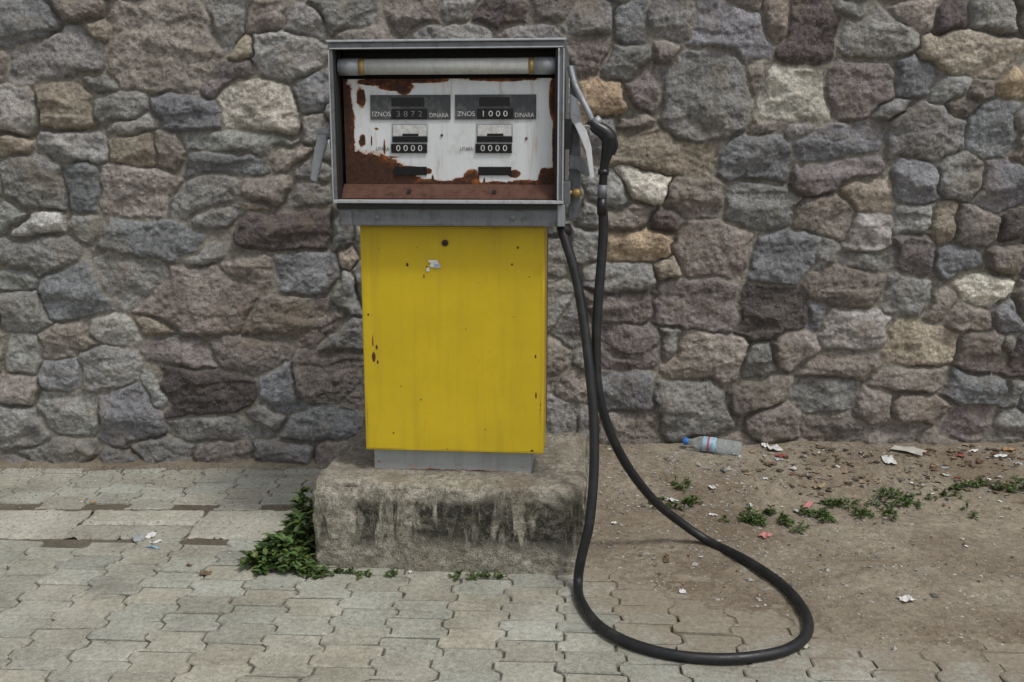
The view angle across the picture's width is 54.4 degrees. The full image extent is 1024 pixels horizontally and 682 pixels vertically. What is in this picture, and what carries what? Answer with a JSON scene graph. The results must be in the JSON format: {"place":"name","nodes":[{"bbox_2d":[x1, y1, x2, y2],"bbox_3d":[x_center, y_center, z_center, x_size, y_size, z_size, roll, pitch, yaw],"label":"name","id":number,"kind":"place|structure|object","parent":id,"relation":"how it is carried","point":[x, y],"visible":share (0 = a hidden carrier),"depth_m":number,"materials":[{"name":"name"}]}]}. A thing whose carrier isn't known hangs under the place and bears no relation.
{"place":"outdoors","nodes":[
{"label":"outdoors","id":0,"kind":"place"},
{"bbox_2d":[0,468,322,510],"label":"paver pavement","id":1,"kind":"structure","parent":0,"point":[203,489],"depth_m":3.99,"materials":[{"name":"concrete"}]},
{"bbox_2d":[341,197,556,199],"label":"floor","id":2,"kind":"structure","parent":0,"point":[447,199],"depth_m":3.04,"materials":[{"name":"grey metal"}]},
{"bbox_2d":[334,50,345,198],"bbox_3d":[-0.521,-0.699,3.242,0.011,0.466,0.448,1,11,5],"label":"side panel","id":3,"kind":"object","parent":2,"relation":"on","point":[340,54],"visible":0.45,"depth_m":3.10,"materials":[{"name":"grey paint"}]},
{"bbox_2d":[317,128,329,134],"bbox_3d":[-0.567,-0.643,3.058,0.060,0.022,0.022,1,11,5],"label":"pivot","id":4,"kind":"object","parent":3,"relation":"attached to","point":[323,131],"visible":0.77,"depth_m":3.05,"materials":[{"name":"silver metal"}]},
{"bbox_2d":[310,128,327,181],"bbox_3d":[-0.597,-0.574,3.073,0.058,0.163,0.012,1,11,5],"label":"lever","id":5,"kind":"object","parent":4,"relation":"attached to","point":[320,147],"visible":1,"depth_m":3.07,"materials":[{"name":"silver metal"}]},
{"bbox_2d":[329,119,330,148],"bbox_3d":[-0.549,-0.639,3.081,0.015,0.090,0.070,1,11,5],"label":"latch","id":6,"kind":"object","parent":3,"relation":"attached to","point":[330,133],"visible":0.18,"depth_m":3.05,"materials":[{"name":"grey paint"}]},
{"bbox_2d":[329,50,338,198],"bbox_3d":[-0.541,-0.653,3.021,0.013,0.442,0.025,1,11,5],"label":"bezel","id":7,"kind":"object","parent":3,"relation":"attached to","point":[333,123],"visible":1,"depth_m":3.01,"materials":[{"name":"grey paint"}]},
{"bbox_2d":[328,50,333,198],"bbox_3d":[-0.547,-0.651,3.007,0.004,0.441,0.003,1,11,6],"label":"bezel edge","id":8,"kind":"object","parent":7,"relation":"attached to","point":[330,124],"visible":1,"depth_m":3.01,"materials":[{"name":"metal"}]},
{"bbox_2d":[333,51,342,197],"bbox_3d":[-0.530,-0.656,3.035,0.006,0.437,0.040,1,11,5],"label":"seal","id":9,"kind":"object","parent":3,"relation":"attached to","point":[338,127],"visible":1,"depth_m":3.03,"materials":[{"name":"rubber"}]},
{"bbox_2d":[342,41,569,57],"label":"roof","id":10,"kind":"structure","parent":3,"relation":"on","point":[486,41],"depth_m":3.02,"materials":[{"name":"grey paint"}]},
{"bbox_2d":[363,58,528,74],"bbox_3d":[-0.195,-0.823,2.983,0.647,0.047,0.047,1,11,5],"label":"lamp tube","id":11,"kind":"object","parent":10,"relation":"attached to","point":[428,66],"visible":0.8,"depth_m":2.97,"materials":[{"name":"white glass"}]},
{"bbox_2d":[337,58,359,75],"bbox_3d":[-0.492,-0.828,3.009,0.062,0.050,0.050,1,11,5],"label":"tube cap","id":12,"kind":"object","parent":11,"relation":"attached to","point":[347,66],"visible":0.9,"depth_m":2.99,"materials":[{"name":"silver metal"}]},
{"bbox_2d":[358,58,364,74],"bbox_3d":[-0.451,-0.827,3.006,0.017,0.050,0.050,1,11,5],"label":"tube ring","id":13,"kind":"object","parent":11,"relation":"attached to","point":[360,66],"visible":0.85,"depth_m":2.98,"materials":[{"name":"gold metal"}]},
{"bbox_2d":[529,57,533,73],"bbox_3d":[0.059,-0.819,2.962,0.015,0.050,0.050,1,11,5],"label":"tube ring","id":14,"kind":"object","parent":11,"relation":"attached to","point":[531,65],"visible":0.91,"depth_m":2.94,"materials":[{"name":"gold metal"}]},
{"bbox_2d":[534,57,555,73],"bbox_3d":[0.098,-0.818,2.958,0.063,0.050,0.050,1,11,5],"label":"tube cap","id":15,"kind":"object","parent":11,"relation":"attached to","point":[544,65],"visible":0.91,"depth_m":2.94,"materials":[{"name":"silver metal"}]},
{"bbox_2d":[328,41,564,49],"bbox_3d":[-0.196,-0.874,2.946,0.706,0.018,0.024,1,11,5],"label":"bezel top","id":16,"kind":"object","parent":10,"relation":"attached to","point":[443,44],"visible":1,"depth_m":2.94,"materials":[{"name":"grey paint"}]},
{"bbox_2d":[326,38,565,42],"bbox_3d":[-0.197,-0.887,2.937,0.714,0.006,0.022,1,11,5],"label":"bezel top lip","id":17,"kind":"object","parent":16,"relation":"attached to","point":[447,40],"visible":1,"depth_m":2.93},
{"bbox_2d":[329,46,562,48],"bbox_3d":[-0.197,-0.865,2.934,0.698,0.003,0.003,1,11,5],"label":"bezel top edge","id":18,"kind":"object","parent":16,"relation":"attached to","point":[448,47],"visible":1,"depth_m":2.93,"materials":[{"name":"grey metal"}]},
{"bbox_2d":[343,49,555,78],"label":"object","id":19,"kind":"object","parent":10,"relation":"attached to","point":[458,53],"visible":0.4,"depth_m":3.04,"materials":[{"name":"metal"}]},
{"bbox_2d":[564,48,568,180],"bbox_3d":[0.168,-0.687,3.183,0.010,0.466,0.448,1,11,5],"label":"side panel","id":20,"kind":"object","parent":10,"relation":"attached to","point":[566,115],"visible":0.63,"depth_m":3.19,"materials":[{"name":"grey paint"}]},
{"bbox_2d":[563,180,570,204],"bbox_3d":[0.171,-0.458,3.067,0.020,0.070,0.100,1,11,5],"label":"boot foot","id":21,"kind":"object","parent":20,"relation":"attached to","point":[567,190],"visible":0.84,"depth_m":3.02},
{"bbox_2d":[568,65,580,219],"bbox_3d":[0.196,-0.608,3.072,0.036,0.463,0.070,1,11,5],"label":"nozzle boot","id":22,"kind":"object","parent":20,"relation":"attached to","point":[575,180],"visible":0.59,"depth_m":3.06,"materials":[{"name":"grey metal"}]},
{"bbox_2d":[572,188,581,197],"bbox_3d":[0.199,-0.453,3.045,0.033,0.030,0.033,1,11,5],"label":"brass knob","id":23,"kind":"object","parent":22,"relation":"attached to","point":[576,192],"visible":1,"depth_m":3.03,"materials":[{"name":"gold metal"}]},
{"bbox_2d":[341,184,554,198],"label":"plate sill","id":24,"kind":"structure","parent":2,"relation":"on","point":[467,191],"depth_m":3.06,"materials":[{"name":"brown metal"}]},
{"bbox_2d":[343,78,555,184],"bbox_3d":[-0.192,-0.636,3.045,0.652,0.322,0.001,1,11,5],"label":"dial plate","id":25,"kind":"object","parent":24,"relation":"on","point":[444,159],"visible":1,"depth_m":3.05,"materials":[{"name":"metal"}]},
{"bbox_2d":[391,109,426,119],"bbox_3d":[-0.313,-0.693,3.041,0.110,0.032,0.005,1,11,5],"label":"digit box","id":26,"kind":"object","parent":25,"relation":"attached to","point":[395,114],"visible":1,"depth_m":3.04,"materials":[{"name":"black plastic"}]},
{"bbox_2d":[391,144,426,152],"bbox_3d":[-0.316,-0.592,3.060,0.112,0.028,0.006,1,11,5],"label":"display","id":27,"kind":"object","parent":25,"relation":"attached to","point":[409,150],"visible":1,"depth_m":3.06},
{"bbox_2d":[396,145,421,150],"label":"counter digits","id":28,"kind":"object","parent":27,"relation":"attached to","point":[407,148],"visible":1,"depth_m":3.06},
{"bbox_2d":[392,124,427,142],"bbox_3d":[-0.313,-0.637,3.053,0.110,0.055,0.003,1,11,4],"label":"litre frame","id":29,"kind":"object","parent":25,"relation":"attached to","point":[410,136],"visible":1,"depth_m":3.05,"materials":[{"name":"grey metal"}]},
{"bbox_2d":[392,137,427,141],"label":"strip","id":30,"kind":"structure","parent":29,"relation":"attached to","point":[409,139],"depth_m":3.05,"materials":[{"name":"black plastic"}]},
{"bbox_2d":[393,125,426,135],"bbox_3d":[-0.313,-0.645,3.051,0.104,0.033,0.003,1,11,5],"label":"label plate","id":31,"kind":"object","parent":29,"relation":"attached to","point":[400,130],"visible":1,"depth_m":3.05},
{"bbox_2d":[402,134,418,135],"bbox_3d":[-0.311,-0.632,3.053,0.050,0.007,0.004,1,11,5],"label":"litre slot","id":32,"kind":"object","parent":31,"relation":"attached to","point":[410,134],"visible":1,"depth_m":3.05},
{"bbox_2d":[370,95,450,119],"bbox_3d":[-0.310,-0.713,3.037,0.247,0.073,0.004,1,11,5],"label":"counter window","id":33,"kind":"structure","parent":25,"relation":"attached to","point":[434,104],"depth_m":3.03,"materials":[{"name":"black plastic"}]},
{"bbox_2d":[391,97,423,105],"bbox_3d":[-0.317,-0.729,3.034,0.102,0.026,0.005,1,11,4],"label":"counter shade","id":34,"kind":"object","parent":33,"relation":"attached to","point":[417,101],"visible":1,"depth_m":3.03,"materials":[{"name":"black plastic"}]},
{"bbox_2d":[397,111,421,116],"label":"display digits","id":35,"kind":"object","parent":33,"relation":"attached to","point":[407,114],"visible":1,"depth_m":3.04,"materials":[{"name":"grey paint"}]},
{"bbox_2d":[394,167,426,174],"bbox_3d":[-0.313,-0.525,3.074,0.102,0.026,0.004,1,11,4],"label":"window","id":36,"kind":"structure","parent":25,"relation":"attached to","point":[410,170],"depth_m":3.07,"materials":[{"name":"black plastic"}]},
{"bbox_2d":[475,144,511,152],"bbox_3d":[-0.056,-0.588,3.038,0.112,0.028,0.006,1,11,5],"label":"display","id":37,"kind":"object","parent":25,"relation":"attached to","point":[493,150],"visible":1,"depth_m":3.04},
{"bbox_2d":[481,145,506,150],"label":"counter digits","id":38,"kind":"object","parent":37,"relation":"attached to","point":[495,148],"visible":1,"depth_m":3.03,"materials":[{"name":"white paint"}]},
{"bbox_2d":[478,167,510,174],"bbox_3d":[-0.053,-0.521,3.051,0.102,0.026,0.004,1,11,4],"label":"window","id":39,"kind":"structure","parent":25,"relation":"attached to","point":[494,170],"depth_m":3.05,"materials":[{"name":"black plastic"}]},
{"bbox_2d":[477,108,512,118],"bbox_3d":[-0.051,-0.688,3.018,0.110,0.032,0.005,1,11,5],"label":"digit box","id":40,"kind":"object","parent":25,"relation":"attached to","point":[494,116],"visible":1,"depth_m":3.02,"materials":[{"name":"black plastic"}]},
{"bbox_2d":[477,124,512,136],"bbox_3d":[-0.053,-0.632,3.031,0.110,0.055,0.003,1,11,4],"label":"litre frame","id":41,"kind":"object","parent":25,"relation":"attached to","point":[494,124],"visible":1,"depth_m":3.03,"materials":[{"name":"grey metal"}]},
{"bbox_2d":[478,125,511,135],"bbox_3d":[-0.053,-0.641,3.029,0.104,0.033,0.003,1,11,5],"label":"label plate","id":42,"kind":"object","parent":41,"relation":"attached to","point":[485,130],"visible":1,"depth_m":3.03,"materials":[{"name":"white metal"}]},
{"bbox_2d":[487,134,502,135],"bbox_3d":[-0.051,-0.628,3.030,0.050,0.007,0.004,1,11,5],"label":"litre slot","id":43,"kind":"object","parent":42,"relation":"attached to","point":[494,134],"visible":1,"depth_m":3.03,"materials":[{"name":"black plastic"}]},
{"bbox_2d":[477,137,512,141],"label":"strip","id":44,"kind":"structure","parent":41,"relation":"attached to","point":[494,139],"depth_m":3.03,"materials":[{"name":"black plastic"}]},
{"bbox_2d":[455,94,535,118],"bbox_3d":[-0.050,-0.709,3.015,0.247,0.073,0.005,1,11,5],"label":"counter window","id":45,"kind":"structure","parent":25,"relation":"attached to","point":[522,103],"depth_m":3.01,"materials":[{"name":"black plastic"}]},
{"bbox_2d":[457,111,474,115],"bbox_3d":[-0.140,-0.690,3.024,0.053,0.014,0.003,0,11,2],"label":"price label","id":46,"kind":"object","parent":45,"relation":"attached to","point":[465,113],"visible":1,"depth_m":3.02,"materials":[{"name":"white paint"}]},
{"bbox_2d":[479,97,509,105],"bbox_3d":[-0.053,-0.724,3.012,0.094,0.026,0.005,1,11,5],"label":"counter shade","id":47,"kind":"object","parent":45,"relation":"attached to","point":[494,101],"visible":1,"depth_m":3.01,"materials":[{"name":"black plastic"}]},
{"bbox_2d":[483,111,507,115],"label":"display digits","id":48,"kind":"object","parent":45,"relation":"attached to","point":[496,113],"visible":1,"depth_m":3.01,"materials":[{"name":"white paint"}]},
{"bbox_2d":[333,199,563,203],"bbox_3d":[-0.196,-0.425,3.033,0.706,0.011,0.024,1,11,5],"label":"bezel bottom","id":49,"kind":"object","parent":2,"relation":"on","point":[450,201],"visible":1,"depth_m":3.02,"materials":[{"name":"metal"}]},
{"bbox_2d":[557,48,564,199],"bbox_3d":[0.146,-0.642,2.962,0.020,0.442,0.025,1,11,5],"label":"bezel","id":50,"kind":"object","parent":49,"relation":"on","point":[560,121],"visible":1,"depth_m":2.95,"materials":[{"name":"grey paint"}]},
{"bbox_2d":[557,48,559,199],"bbox_3d":[0.137,-0.640,2.948,0.004,0.441,0.003,1,11,5],"label":"bezel edge","id":51,"kind":"object","parent":50,"relation":"attached to","point":[558,125],"visible":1,"depth_m":2.95,"materials":[{"name":"metal"}]},
{"bbox_2d":[562,48,564,199],"bbox_3d":[0.152,-0.639,2.947,0.004,0.441,0.003,1,11,6],"label":"bezel","id":52,"kind":"object","parent":50,"relation":"attached to","point":[563,123],"visible":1,"depth_m":2.95,"materials":[{"name":"metal"}]},
{"bbox_2d":[555,49,557,198],"bbox_3d":[0.133,-0.645,2.978,0.007,0.437,0.040,1,11,5],"label":"seal","id":53,"kind":"object","parent":2,"relation":"on","point":[556,98],"visible":0.81,"depth_m":2.96,"materials":[{"name":"rubber"}]},
{"bbox_2d":[0,537,1023,681],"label":"paver pavement","id":54,"kind":"structure","parent":0,"point":[66,610],"depth_m":2.80,"materials":[{"name":"concrete"}]},
{"bbox_2d":[236,480,332,579],"bbox_3d":[-0.733,0.626,3.389,0.332,0.168,0.565,0,11,0],"label":"weed plant","id":55,"kind":"object","parent":54,"relation":"on","point":[292,544],"visible":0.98,"depth_m":3.26,"materials":[{"name":"green plant"}]},
{"bbox_2d":[304,566,503,580],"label":"weed tufts","id":56,"kind":"object","parent":54,"relation":"on","point":[368,573],"visible":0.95,"depth_m":3.16,"materials":[{"name":"green plant"}]},
{"bbox_2d":[10,443,1023,648],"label":"litter","id":57,"kind":"object","parent":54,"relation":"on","point":[885,458],"visible":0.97,"depth_m":3.97,"materials":[{"name":"paper"}]},
{"bbox_2d":[556,209,813,664],"bbox_3d":[0.518,0.214,2.888,0.665,1.150,0.809,-2,11,-9],"label":"fuel hose","id":58,"kind":"object","parent":54,"relation":"on","point":[591,348],"visible":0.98,"depth_m":3.05,"materials":[{"name":"black rubber"}]},
{"bbox_2d":[561,224,570,235],"bbox_3d":[0.164,-0.346,3.107,0.043,0.042,0.044,1,11,5],"label":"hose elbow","id":59,"kind":"object","parent":58,"relation":"on","point":[566,228],"visible":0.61,"depth_m":3.09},
{"bbox_2d":[597,198,606,214],"bbox_3d":[0.274,-0.410,3.031,0.029,0.050,0.028,1,11,5],"label":"hose ferrule","id":60,"kind":"object","parent":58,"relation":"on","point":[601,205],"visible":1,"depth_m":3.02,"materials":[{"name":"black metal"}]},
{"bbox_2d":[597,185,607,197],"bbox_3d":[0.275,-0.454,3.023,0.031,0.041,0.030,1,11,5],"label":"hose coupling","id":61,"kind":"object","parent":60,"relation":"attached to","point":[602,191],"visible":1,"depth_m":3.01,"materials":[{"name":"grey paint"}]},
{"bbox_2d":[0,440,1023,681],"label":"ground","id":62,"kind":"structure","parent":0,"point":[1012,621],"depth_m":3.46,"materials":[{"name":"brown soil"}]},
{"bbox_2d":[0,509,312,539],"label":"concrete strip","id":63,"kind":"object","parent":62,"relation":"on","point":[210,526],"visible":0.53,"depth_m":3.60,"materials":[{"name":"grey concrete"}]},
{"bbox_2d":[312,428,587,576],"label":"concrete plinth","id":64,"kind":"structure","parent":62,"relation":"on","point":[367,513],"depth_m":3.18,"materials":[{"name":"grey concrete"}]},
{"bbox_2d":[374,449,534,472],"bbox_3d":[-0.184,0.370,3.441,0.524,0.092,0.302,1,11,5],"label":"skirt","id":65,"kind":"object","parent":64,"relation":"on","point":[532,458],"visible":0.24,"depth_m":3.30,"materials":[{"name":"grey metal"}]},
{"bbox_2d":[375,449,530,471],"bbox_3d":[-0.198,0.392,3.291,0.520,0.074,0.001,1,11,5],"label":"skirt face","id":66,"kind":"object","parent":65,"relation":"attached to","point":[452,460],"visible":1,"depth_m":3.29},
{"bbox_2d":[546,227,547,424],"bbox_3d":[-0.173,-0.039,3.374,0.572,0.740,0.338,1,11,5],"label":"body shell","id":67,"kind":"object","parent":65,"relation":"on","point":[547,326],"visible":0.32,"depth_m":3.48,"materials":[{"name":"yellow metal"}]},
{"bbox_2d":[339,203,559,226],"bbox_3d":[-0.177,-0.427,3.261,0.686,0.070,0.432,1,11,5],"label":"head pan","id":68,"kind":"object","parent":67,"relation":"on","point":[452,217],"visible":0.59,"depth_m":3.05,"materials":[{"name":"grey paint"}]},
{"bbox_2d":[341,210,351,224],"bbox_3d":[-0.512,-0.382,3.079,0.035,0.045,0.009,1,11,5],"label":"pan bracket","id":69,"kind":"object","parent":68,"relation":"attached to","point":[346,217],"visible":1,"depth_m":3.07,"materials":[{"name":"grey metal"}]},
{"bbox_2d":[337,203,562,209],"bbox_3d":[-0.194,-0.411,3.043,0.696,0.016,0.013,1,11,5],"label":"pan lip","id":70,"kind":"object","parent":68,"relation":"attached to","point":[448,206],"visible":1,"depth_m":3.04,"materials":[{"name":"metal"}]},
{"bbox_2d":[557,204,565,226],"bbox_3d":[0.152,-0.387,3.056,0.022,0.065,0.092,1,11,5],"label":"pan bracket","id":71,"kind":"object","parent":68,"relation":"attached to","point":[561,217],"visible":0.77,"depth_m":3.01,"materials":[{"name":"silver metal"}]},
{"bbox_2d":[360,226,544,453],"bbox_3d":[-0.189,-0.002,3.202,0.585,0.736,0.030,1,11,5],"label":"door","id":72,"kind":"structure","parent":67,"relation":"attached to","point":[413,444],"depth_m":3.18,"materials":[{"name":"yellow paint"}]},
{"bbox_2d":[426,260,440,271],"bbox_3d":[-0.247,-0.238,3.142,0.048,0.038,0.003,1,11,5],"label":"torn sticker","id":73,"kind":"object","parent":72,"relation":"attached to","point":[434,264],"visible":1,"depth_m":3.14,"materials":[{"name":"paper"}]},
{"bbox_2d":[362,228,541,451],"bbox_3d":[-0.190,0.002,3.187,0.568,0.720,0.008,1,11,4],"label":"door face","id":74,"kind":"object","parent":72,"relation":"attached to","point":[453,350],"visible":1,"depth_m":3.18},
{"bbox_2d":[544,227,546,447],"bbox_3d":[0.097,-0.010,3.239,0.026,0.730,0.106,1,11,5],"label":"door flange","id":75,"kind":"object","parent":72,"relation":"attached to","point":[545,324],"depth_m":3.22,"materials":[{"name":"yellow paint"}]},
{"bbox_2d":[0,0,1023,466],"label":"stone wall","id":76,"kind":"structure","parent":62,"relation":"on","point":[814,208],"depth_m":4.08,"materials":[{"name":"grey stone"}]},
{"bbox_2d":[683,436,741,454],"bbox_3d":[0.839,0.435,4.169,0.241,0.065,0.065,7,12,17],"label":"plastic bottle","id":77,"kind":"object","parent":62,"relation":"on","point":[713,444],"visible":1,"depth_m":4.14,"materials":[{"name":"clear plastic"}]},
{"bbox_2d":[648,475,1023,534],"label":"ground weeds","id":78,"kind":"object","parent":62,"relation":"on","point":[753,518],"visible":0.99,"depth_m":3.72,"materials":[{"name":"green plant"}]},
{"bbox_2d":[564,119,571,148],"bbox_3d":[0.171,-0.629,3.029,0.022,0.090,0.070,1,11,5],"label":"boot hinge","id":79,"kind":"object","parent":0,"point":[567,133],"visible":0.95,"depth_m":3.00,"materials":[{"name":"grey metal"}]},
{"bbox_2d":[570,95,581,136],"bbox_3d":[0.194,-0.680,3.007,0.038,0.127,0.026,1,11,5],"label":"boot rim","id":80,"kind":"object","parent":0,"point":[575,116],"visible":0.75,"depth_m":2.99,"materials":[{"name":"grey metal"}]},
{"bbox_2d":[569,155,588,176],"bbox_3d":[0.206,-0.532,3.025,0.063,0.067,0.012,1,11,5],"label":"nozzle holder","id":81,"kind":"object","parent":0,"point":[578,163],"visible":0.94,"depth_m":3.02,"materials":[{"name":"grey metal"}]},
{"bbox_2d":[575,122,593,178],"bbox_3d":[0.217,-0.571,2.988,0.061,0.167,0.012,1,11,5],"label":"nozzle trigger","id":82,"kind":"object","parent":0,"point":[582,132],"visible":1,"depth_m":2.98,"materials":[{"name":"silver metal"}]},
{"bbox_2d":[587,118,616,168],"bbox_3d":[0.270,-0.593,2.997,0.089,0.155,0.048,1,11,5],"label":"nozzle body","id":83,"kind":"object","parent":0,"point":[605,134],"visible":1,"depth_m":2.98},
{"bbox_2d":[567,66,593,121],"bbox_3d":[0.210,-0.737,2.992,0.092,0.179,0.054,1,11,5],"label":"nozzle spout","id":84,"kind":"object","parent":83,"relation":"attached to","point":[581,97],"visible":1,"depth_m":2.98,"materials":[{"name":"silver metal"}]},
{"bbox_2d":[593,116,602,122],"bbox_3d":[0.255,-0.658,2.985,0.037,0.036,0.030,1,11,5],"label":"nozzle valve cap","id":85,"kind":"object","parent":83,"relation":"attached to","point":[597,119],"visible":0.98,"depth_m":2.97,"materials":[{"name":"silver metal"}]},
{"bbox_2d":[599,167,607,184],"bbox_3d":[0.277,-0.502,3.014,0.029,0.064,0.025,1,11,5],"label":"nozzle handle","id":86,"kind":"object","parent":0,"point":[602,179],"visible":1,"depth_m":3.01,"materials":[{"name":"black rubber"}]},
{"bbox_2d":[598,169,608,174],"bbox_3d":[0.277,-0.511,3.012,0.034,0.018,0.033,1,11,5],"label":"handle collar","id":87,"kind":"object","parent":86,"relation":"attached to","point":[602,172],"visible":1,"depth_m":3.00,"materials":[{"name":"black plastic"}]},
{"bbox_2d":[613,140,617,154],"bbox_3d":[0.308,-0.589,2.994,0.024,0.061,0.014,1,11,5],"label":"nozzle guard","id":88,"kind":"object","parent":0,"point":[615,149],"visible":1,"depth_m":2.99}
]}

